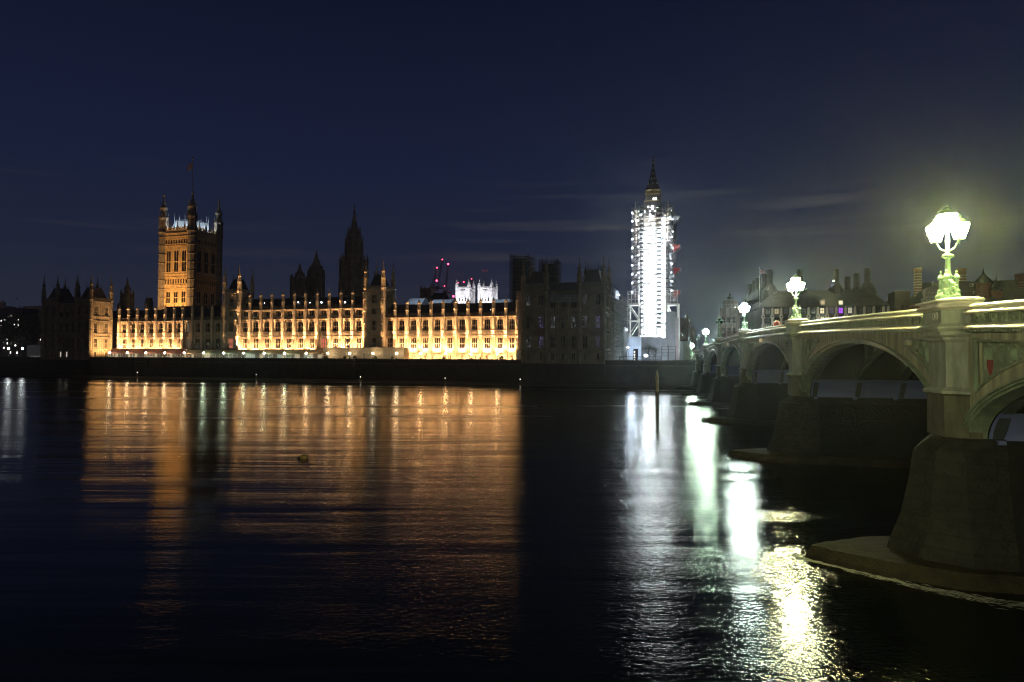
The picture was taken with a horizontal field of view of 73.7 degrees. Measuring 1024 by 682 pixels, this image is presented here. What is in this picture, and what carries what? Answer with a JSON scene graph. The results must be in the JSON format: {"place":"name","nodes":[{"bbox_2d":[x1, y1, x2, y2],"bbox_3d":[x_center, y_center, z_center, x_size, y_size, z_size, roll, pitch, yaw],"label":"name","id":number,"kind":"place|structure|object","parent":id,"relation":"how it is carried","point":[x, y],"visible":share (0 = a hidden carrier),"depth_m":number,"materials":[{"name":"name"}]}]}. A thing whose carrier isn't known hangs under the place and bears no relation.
{"place":"outdoors","nodes":[
{"label":"outdoors","id":0,"kind":"place"},
{"bbox_2d":[120,278,134,310],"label":"turreted stair tower","id":1,"kind":"structure","parent":0,"point":[127,297],"depth_m":365.36,"materials":[{"name":"stone"}]},
{"bbox_2d":[0,374,688,387],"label":"foreshore","id":2,"kind":"structure","parent":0,"point":[442,382],"depth_m":260.73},
{"bbox_2d":[0,356,39,373],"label":"river wall","id":3,"kind":"structure","parent":2,"relation":"on","point":[17,365],"depth_m":321.75,"materials":[{"name":"grey stone"}]},
{"bbox_2d":[88,357,520,381],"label":"river wall","id":4,"kind":"structure","parent":2,"relation":"on","point":[485,370],"depth_m":271.36,"materials":[{"name":"grey stone"}]},
{"bbox_2d":[604,360,695,384],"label":"river wall","id":5,"kind":"structure","parent":2,"relation":"on","point":[670,372],"depth_m":231.27,"materials":[{"name":"grey stone"}]},
{"bbox_2d":[0,376,1023,681],"bbox_3d":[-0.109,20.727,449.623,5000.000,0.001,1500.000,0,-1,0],"label":"river","id":6,"kind":"structure","parent":0,"point":[184,530],"depth_m":34.62,"materials":[{"name":"liquid"}]},
{"bbox_2d":[655,370,658,426],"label":"timber pile","id":7,"kind":"object","parent":6,"relation":"in","point":[657,401],"visible":0.95,"depth_m":95.60,"materials":[{"name":"brown wood"}]},
{"bbox_2d":[679,341,695,360],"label":"abutment block","id":8,"kind":"structure","parent":6,"relation":"in","point":[684,350],"depth_m":236.05,"materials":[{"name":"concrete"}]},
{"bbox_2d":[677,296,1023,594],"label":"bridge","id":9,"kind":"structure","parent":6,"relation":"in","point":[930,394],"depth_m":31.86,"materials":[{"name":"green paint"}]},
{"bbox_2d":[716,316,722,337],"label":"bridge lamp","id":10,"kind":"object","parent":9,"relation":"on","point":[719,320],"visible":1,"depth_m":141.73,"materials":[{"name":"green metal"}]},
{"bbox_2d":[739,301,749,329],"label":"bridge lamp","id":11,"kind":"object","parent":9,"relation":"on","point":[744,306],"visible":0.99,"depth_m":102.96,"materials":[{"name":"white glass"}]},
{"bbox_2d":[787,274,804,318],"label":"bridge lamp","id":12,"kind":"object","parent":9,"relation":"on","point":[797,281],"visible":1,"depth_m":65.65,"materials":[{"name":"green paint"}]},
{"bbox_2d":[925,205,969,299],"bbox_3d":[20.326,-4.157,31.857,1.053,4.410,1.842,1,-2,-22],"label":"bridge lamp","id":13,"kind":"object","parent":9,"relation":"on","point":[952,221],"visible":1,"depth_m":31.67,"materials":[{"name":"white glass"}]},
{"bbox_2d":[790,553,1023,609],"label":"river foam","id":14,"kind":"object","parent":6,"relation":"on","point":[898,580],"visible":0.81,"depth_m":28.50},
{"bbox_2d":[0,0,1023,349],"label":"sky","id":15,"kind":"structure","parent":0,"point":[816,137],"materials":[{"name":"blue"}]},
{"label":"ground","id":16,"kind":"structure","parent":0,"visible":0},
{"bbox_2d":[0,300,15,307],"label":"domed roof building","id":17,"kind":"structure","parent":16,"relation":"on","point":[2,303],"depth_m":723.93,"materials":[{"name":"black stone"}]},
{"bbox_2d":[0,317,26,342],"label":"tree","id":18,"kind":"object","parent":16,"relation":"on","point":[1,327],"visible":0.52,"depth_m":366.94,"materials":[{"name":"black plant"}]},
{"bbox_2d":[1,320,31,355],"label":"tree","id":19,"kind":"object","parent":16,"relation":"on","point":[10,340],"visible":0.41,"depth_m":373.28,"materials":[{"name":"black plant"}]},
{"bbox_2d":[0,298,33,355],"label":"tree","id":20,"kind":"object","parent":16,"relation":"on","point":[14,315],"visible":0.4,"depth_m":453.84,"materials":[{"name":"black plant"}]},
{"bbox_2d":[2,314,35,356],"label":"tree","id":21,"kind":"object","parent":16,"relation":"on","point":[13,331],"visible":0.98,"depth_m":362.77,"materials":[{"name":"black plant"}]},
{"bbox_2d":[0,308,38,356],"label":"apartment block","id":22,"kind":"structure","parent":16,"relation":"on","point":[4,343],"depth_m":595.00,"materials":[{"name":"brick"}]},
{"bbox_2d":[23,306,40,344],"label":"apartment block","id":23,"kind":"structure","parent":16,"relation":"on","point":[39,308],"depth_m":611.61,"materials":[{"name":"brick"}]},
{"bbox_2d":[27,345,40,356],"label":"marquee","id":24,"kind":"object","parent":16,"relation":"on","point":[33,350],"visible":0.41,"depth_m":324.01,"materials":[{"name":"fabric"}]},
{"bbox_2d":[39,297,89,374],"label":"pavilion","id":25,"kind":"structure","parent":16,"relation":"on","point":[64,363],"depth_m":314.45,"materials":[{"name":"stone"}]},
{"bbox_2d":[40,276,80,359],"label":"pavilion tower","id":26,"kind":"structure","parent":25,"relation":"on","point":[49,321],"depth_m":317.38,"materials":[{"name":"stone"}]},
{"bbox_2d":[73,272,113,359],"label":"pavilion tower","id":27,"kind":"structure","parent":25,"relation":"on","point":[93,319],"depth_m":312.04,"materials":[{"name":"stone"}]},
{"bbox_2d":[112,310,144,348],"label":"range","id":28,"kind":"structure","parent":16,"relation":"on","point":[114,334],"depth_m":359.58,"materials":[{"name":"stone"}]},
{"bbox_2d":[108,348,188,356],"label":"terrace marquee","id":29,"kind":"object","parent":16,"relation":"on","point":[132,352],"visible":0.85,"depth_m":302.80,"materials":[{"name":"white fabric"}]},
{"bbox_2d":[145,297,152,310],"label":"chimney block","id":30,"kind":"structure","parent":16,"relation":"on","point":[149,302],"depth_m":348.79,"materials":[{"name":"stone"}]},
{"bbox_2d":[117,301,222,349],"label":"palace wing","id":31,"kind":"structure","parent":16,"relation":"on","point":[165,328],"depth_m":309.34,"materials":[{"name":"beige stone"}]},
{"bbox_2d":[157,157,223,309],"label":"great tower","id":32,"kind":"structure","parent":16,"relation":"on","point":[190,267],"depth_m":393.90,"materials":[{"name":"stone"}]},
{"bbox_2d":[166,250,170,271],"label":"window","id":33,"kind":"structure","parent":32,"relation":"in","point":[168,258],"depth_m":394.26,"materials":[{"name":"glass"}]},
{"bbox_2d":[174,250,178,271],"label":"window","id":34,"kind":"structure","parent":32,"relation":"in","point":[176,252],"depth_m":392.44,"materials":[{"name":"glass"}]},
{"bbox_2d":[182,250,185,270],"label":"window","id":35,"kind":"structure","parent":32,"relation":"in","point":[183,251],"depth_m":390.71,"materials":[{"name":"glass"}]},
{"bbox_2d":[197,250,200,271],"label":"window","id":36,"kind":"structure","parent":32,"relation":"in","point":[198,252],"depth_m":393.97,"materials":[{"name":"glass"}]},
{"bbox_2d":[204,252,207,273],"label":"window","id":37,"kind":"structure","parent":32,"relation":"in","point":[206,253],"depth_m":399.88,"materials":[{"name":"glass"}]},
{"bbox_2d":[211,253,214,274],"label":"window","id":38,"kind":"structure","parent":32,"relation":"in","point":[213,255],"depth_m":404.94,"materials":[{"name":"glass"}]},
{"bbox_2d":[162,305,220,309],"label":"range","id":39,"kind":"structure","parent":16,"relation":"on","point":[196,307],"depth_m":351.34,"materials":[{"name":"stone"}]},
{"bbox_2d":[183,350,213,357],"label":"terrace marquee","id":40,"kind":"object","parent":16,"relation":"on","point":[194,354],"visible":0.83,"depth_m":294.15,"materials":[{"name":"grey fabric"}]},
{"bbox_2d":[181,341,236,349],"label":"scaffold rail","id":41,"kind":"object","parent":16,"relation":"on","point":[224,344],"visible":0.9,"depth_m":296.58,"materials":[{"name":"metal"}]},
{"bbox_2d":[210,350,261,357],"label":"terrace marquee","id":42,"kind":"object","parent":16,"relation":"on","point":[235,354],"visible":0.9,"depth_m":288.01,"materials":[{"name":"white fabric"}]},
{"bbox_2d":[222,266,254,349],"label":"palace tower","id":43,"kind":"structure","parent":16,"relation":"on","point":[236,294],"depth_m":297.51,"materials":[{"name":"stone"}]},
{"bbox_2d":[259,349,322,357],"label":"terrace marquee","id":44,"kind":"object","parent":16,"relation":"on","point":[292,353],"visible":0.92,"depth_m":279.68,"materials":[{"name":"white fabric"}]},
{"bbox_2d":[290,264,308,297],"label":"turreted stair tower","id":45,"kind":"structure","parent":16,"relation":"on","point":[299,283],"depth_m":388.97,"materials":[{"name":"stone"}]},
{"bbox_2d":[240,288,363,357],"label":"palace wing","id":46,"kind":"structure","parent":16,"relation":"on","point":[305,322],"depth_m":287.86,"materials":[{"name":"beige stone"}]},
{"bbox_2d":[307,250,324,297],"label":"turreted stair tower","id":47,"kind":"structure","parent":16,"relation":"on","point":[316,272],"depth_m":397.82,"materials":[{"name":"stone"}]},
{"bbox_2d":[338,202,368,296],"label":"octagonal spire tower","id":48,"kind":"structure","parent":16,"relation":"on","point":[352,263],"depth_m":349.04,"materials":[{"name":"stone"}]},
{"bbox_2d":[322,347,408,358],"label":"marquee tent","id":49,"kind":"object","parent":16,"relation":"on","point":[367,352],"depth_m":268.68,"materials":[{"name":"white fabric"}]},
{"bbox_2d":[363,258,395,346],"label":"palace tower","id":50,"kind":"structure","parent":16,"relation":"on","point":[379,292],"depth_m":275.96,"materials":[{"name":"stone"}]},
{"bbox_2d":[371,320,375,330],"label":"window","id":51,"kind":"structure","parent":50,"relation":"in","point":[373,322],"depth_m":275.91,"materials":[{"name":"glass"}]},
{"bbox_2d":[364,341,405,347],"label":"scaffold rail","id":52,"kind":"object","parent":16,"relation":"on","point":[384,344],"visible":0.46,"depth_m":270.91,"materials":[{"name":"beige metal"}]},
{"bbox_2d":[408,298,428,304],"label":"range","id":53,"kind":"structure","parent":16,"relation":"on","point":[415,301],"depth_m":328.30,"materials":[{"name":"metal"}]},
{"bbox_2d":[420,286,435,300],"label":"church tower","id":54,"kind":"structure","parent":16,"relation":"on","point":[426,293],"depth_m":527.74,"materials":[{"name":"stone"}]},
{"bbox_2d":[428,293,448,301],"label":"range","id":55,"kind":"structure","parent":16,"relation":"on","point":[437,296],"depth_m":411.15,"materials":[{"name":"stone"}]},
{"bbox_2d":[435,259,443,292],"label":"tower crane","id":56,"kind":"object","parent":16,"relation":"on","point":[438,287],"visible":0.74,"depth_m":761.09,"materials":[{"name":"metal"}]},
{"bbox_2d":[432,299,454,303],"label":"range","id":57,"kind":"structure","parent":16,"relation":"on","point":[447,301],"depth_m":323.26,"materials":[{"name":"metal"}]},
{"bbox_2d":[443,263,453,296],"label":"tower crane","id":58,"kind":"object","parent":16,"relation":"on","point":[444,291],"visible":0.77,"depth_m":740.88,"materials":[{"name":"metal"}]},
{"bbox_2d":[385,294,520,358],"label":"palace wing","id":59,"kind":"structure","parent":16,"relation":"on","point":[455,330],"depth_m":266.42,"materials":[{"name":"beige stone"}]},
{"bbox_2d":[447,337,451,347],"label":"window","id":60,"kind":"structure","parent":59,"relation":"in","point":[449,340],"depth_m":267.10,"materials":[{"name":"glass"}]},
{"bbox_2d":[459,337,464,348],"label":"window","id":61,"kind":"structure","parent":59,"relation":"in","point":[461,339],"depth_m":265.41,"materials":[{"name":"glass"}]},
{"bbox_2d":[459,319,464,329],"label":"window","id":62,"kind":"structure","parent":59,"relation":"in","point":[461,321],"depth_m":265.54,"materials":[{"name":"glass"}]},
{"bbox_2d":[472,337,476,348],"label":"window","id":63,"kind":"structure","parent":59,"relation":"in","point":[474,339],"depth_m":263.76,"materials":[{"name":"glass"}]},
{"bbox_2d":[472,319,476,329],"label":"window","id":64,"kind":"structure","parent":59,"relation":"in","point":[474,321],"depth_m":264.05,"materials":[{"name":"glass"}]},
{"bbox_2d":[484,337,489,348],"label":"window","id":65,"kind":"structure","parent":59,"relation":"in","point":[486,339],"depth_m":262.12,"materials":[{"name":"glass"}]},
{"bbox_2d":[485,319,489,329],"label":"window","id":66,"kind":"structure","parent":59,"relation":"in","point":[487,321],"depth_m":262.25,"materials":[{"name":"glass"}]},
{"bbox_2d":[497,337,502,348],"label":"window","id":67,"kind":"structure","parent":59,"relation":"in","point":[499,339],"depth_m":260.59,"materials":[{"name":"glass"}]},
{"bbox_2d":[497,319,502,329],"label":"window","id":68,"kind":"structure","parent":59,"relation":"in","point":[499,321],"depth_m":260.78,"materials":[{"name":"glass"}]},
{"bbox_2d":[510,337,514,348],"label":"window","id":69,"kind":"structure","parent":59,"relation":"in","point":[512,339],"depth_m":259.00,"materials":[{"name":"glass"}]},
{"bbox_2d":[510,319,514,329],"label":"window","id":70,"kind":"structure","parent":59,"relation":"in","point":[512,321],"depth_m":259.19,"materials":[{"name":"glass"}]},
{"bbox_2d":[516,291,520,350],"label":"roof scaffold","id":71,"kind":"object","parent":59,"relation":"on","point":[518,313],"visible":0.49,"depth_m":254.98,"materials":[{"name":"grey metal"}]},
{"bbox_2d":[509,253,534,302],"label":"roof scaffold","id":72,"kind":"object","parent":59,"relation":"on","point":[516,271],"visible":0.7,"depth_m":276.34,"materials":[{"name":"metal"}]},
{"bbox_2d":[455,281,475,303],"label":"abbey tower","id":73,"kind":"structure","parent":16,"relation":"on","point":[463,294],"depth_m":540.08,"materials":[{"name":"stone"}]},
{"bbox_2d":[477,279,497,302],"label":"abbey tower","id":74,"kind":"structure","parent":16,"relation":"on","point":[486,293],"depth_m":533.98,"materials":[{"name":"stone"}]},
{"bbox_2d":[520,256,554,363],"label":"pavilion tower","id":75,"kind":"structure","parent":16,"relation":"on","point":[534,327],"depth_m":244.77,"materials":[{"name":"stone"}]},
{"bbox_2d":[526,336,530,347],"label":"window","id":76,"kind":"structure","parent":75,"relation":"in","point":[528,338],"depth_m":245.55,"materials":[{"name":"glass"}]},
{"bbox_2d":[526,316,530,327],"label":"window","id":77,"kind":"structure","parent":75,"relation":"in","point":[528,318],"depth_m":245.82,"materials":[{"name":"glass"}]},
{"bbox_2d":[538,336,542,347],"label":"window","id":78,"kind":"structure","parent":75,"relation":"in","point":[540,338],"depth_m":244.15,"materials":[{"name":"glass"}]},
{"bbox_2d":[521,282,604,383],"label":"pavilion","id":79,"kind":"structure","parent":16,"relation":"on","point":[562,366],"depth_m":241.78,"materials":[{"name":"stone"}]},
{"bbox_2d":[539,259,560,283],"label":"roof scaffold","id":80,"kind":"object","parent":79,"relation":"on","point":[554,270],"visible":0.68,"depth_m":248.59,"materials":[{"name":"metal"}]},
{"bbox_2d":[550,336,554,347],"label":"window","id":81,"kind":"structure","parent":79,"relation":"in","point":[552,338],"depth_m":243.49,"materials":[{"name":"glass"}]},
{"bbox_2d":[550,316,554,327],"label":"window","id":82,"kind":"structure","parent":79,"relation":"in","point":[552,318],"depth_m":243.61,"materials":[{"name":"glass"}]},
{"bbox_2d":[550,290,576,302],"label":"roof enclosure","id":83,"kind":"object","parent":79,"relation":"on","point":[568,297],"visible":1,"depth_m":240.49,"materials":[{"name":"metal"}]},
{"bbox_2d":[522,281,608,291],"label":"roof scaffold","id":84,"kind":"object","parent":79,"relation":"on","point":[533,286],"visible":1,"depth_m":240.50,"materials":[{"name":"metal"}]},
{"bbox_2d":[571,336,575,347],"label":"window","id":85,"kind":"structure","parent":79,"relation":"in","point":[573,338],"depth_m":241.01,"materials":[{"name":"glass"}]},
{"bbox_2d":[571,316,575,327],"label":"window","id":86,"kind":"structure","parent":79,"relation":"in","point":[573,318],"depth_m":241.36,"materials":[{"name":"glass"}]},
{"bbox_2d":[576,255,611,363],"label":"pavilion tower","id":87,"kind":"structure","parent":16,"relation":"on","point":[594,312],"depth_m":238.81,"materials":[{"name":"stone"}]},
{"bbox_2d":[582,336,586,347],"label":"window","id":88,"kind":"structure","parent":87,"relation":"in","point":[584,338],"depth_m":239.25,"materials":[{"name":"glass"}]},
{"bbox_2d":[582,316,586,327],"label":"window","id":89,"kind":"structure","parent":87,"relation":"in","point":[584,318],"depth_m":239.42,"materials":[{"name":"glass"}]},
{"bbox_2d":[595,336,599,347],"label":"window","id":90,"kind":"structure","parent":87,"relation":"in","point":[597,338],"depth_m":237.82,"materials":[{"name":"glass"}]},
{"bbox_2d":[595,315,599,327],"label":"window","id":91,"kind":"structure","parent":87,"relation":"in","point":[597,317],"depth_m":237.97,"materials":[{"name":"glass"}]},
{"bbox_2d":[595,294,599,304],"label":"window","id":92,"kind":"structure","parent":87,"relation":"in","point":[597,296],"depth_m":238.20,"materials":[{"name":"glass"}]},
{"bbox_2d":[611,296,622,359],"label":"palace wing","id":93,"kind":"structure","parent":16,"relation":"on","point":[613,354],"depth_m":260.81,"materials":[{"name":"beige stone"}]},
{"bbox_2d":[607,283,628,359],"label":"wall scaffold","id":94,"kind":"object","parent":93,"relation":"on","point":[622,331],"depth_m":260.97,"materials":[{"name":"grey metal"}]},
{"bbox_2d":[627,337,641,359],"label":"site hoarding","id":95,"kind":"object","parent":16,"relation":"on","point":[634,343],"visible":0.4,"depth_m":295.33,"materials":[{"name":"white"}]},
{"bbox_2d":[619,356,660,359],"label":"site barrier","id":96,"kind":"object","parent":16,"relation":"on","point":[639,356],"visible":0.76,"depth_m":237.47,"materials":[{"name":"black paint"}]},
{"bbox_2d":[635,156,668,336],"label":"clock tower","id":97,"kind":"structure","parent":16,"relation":"on","point":[653,192],"depth_m":310.82,"materials":[{"name":"stone"}]},
{"bbox_2d":[642,337,666,359],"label":"site hoarding","id":98,"kind":"object","parent":16,"relation":"on","point":[658,342],"visible":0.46,"depth_m":298.26,"materials":[{"name":"grey"}]},
{"bbox_2d":[628,204,681,340],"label":"tower scaffold","id":99,"kind":"object","parent":16,"relation":"on","point":[674,248],"visible":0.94,"depth_m":306.44,"materials":[{"name":"metal"}]},
{"bbox_2d":[661,346,675,359],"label":"site barrier","id":100,"kind":"object","parent":16,"relation":"on","point":[668,351],"visible":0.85,"depth_m":256.38,"materials":[{"name":"grey metal"}]},
{"bbox_2d":[665,311,676,359],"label":"sheeted scaffold","id":101,"kind":"object","parent":16,"relation":"on","point":[670,325],"visible":0.7,"depth_m":297.32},
{"bbox_2d":[676,318,678,359],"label":"site hoarding","id":102,"kind":"object","parent":16,"relation":"on","point":[677,338],"visible":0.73,"depth_m":294.44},
{"bbox_2d":[680,314,689,340],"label":"brick building","id":103,"kind":"structure","parent":16,"relation":"on","point":[685,329],"depth_m":408.75,"materials":[{"name":"grey brick"}]},
{"bbox_2d":[690,318,695,354],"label":"brick building","id":104,"kind":"structure","parent":16,"relation":"on","point":[692,334],"depth_m":426.52,"materials":[{"name":"grey brick"}]},
{"bbox_2d":[717,293,743,337],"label":"domed building","id":105,"kind":"structure","parent":16,"relation":"on","point":[730,314],"depth_m":419.94,"materials":[{"name":"grey stone"}]},
{"bbox_2d":[740,267,890,329],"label":"office block","id":106,"kind":"structure","parent":16,"relation":"on","point":[769,302],"depth_m":297.87,"materials":[{"name":"grey stone"}]},
{"bbox_2d":[887,291,910,310],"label":"brick building","id":107,"kind":"structure","parent":16,"relation":"on","point":[898,300],"depth_m":293.49,"materials":[{"name":"brick"}]},
{"bbox_2d":[909,267,1023,309],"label":"striped house","id":108,"kind":"structure","parent":16,"relation":"on","point":[983,285],"depth_m":281.00,"materials":[{"name":"red brick"}]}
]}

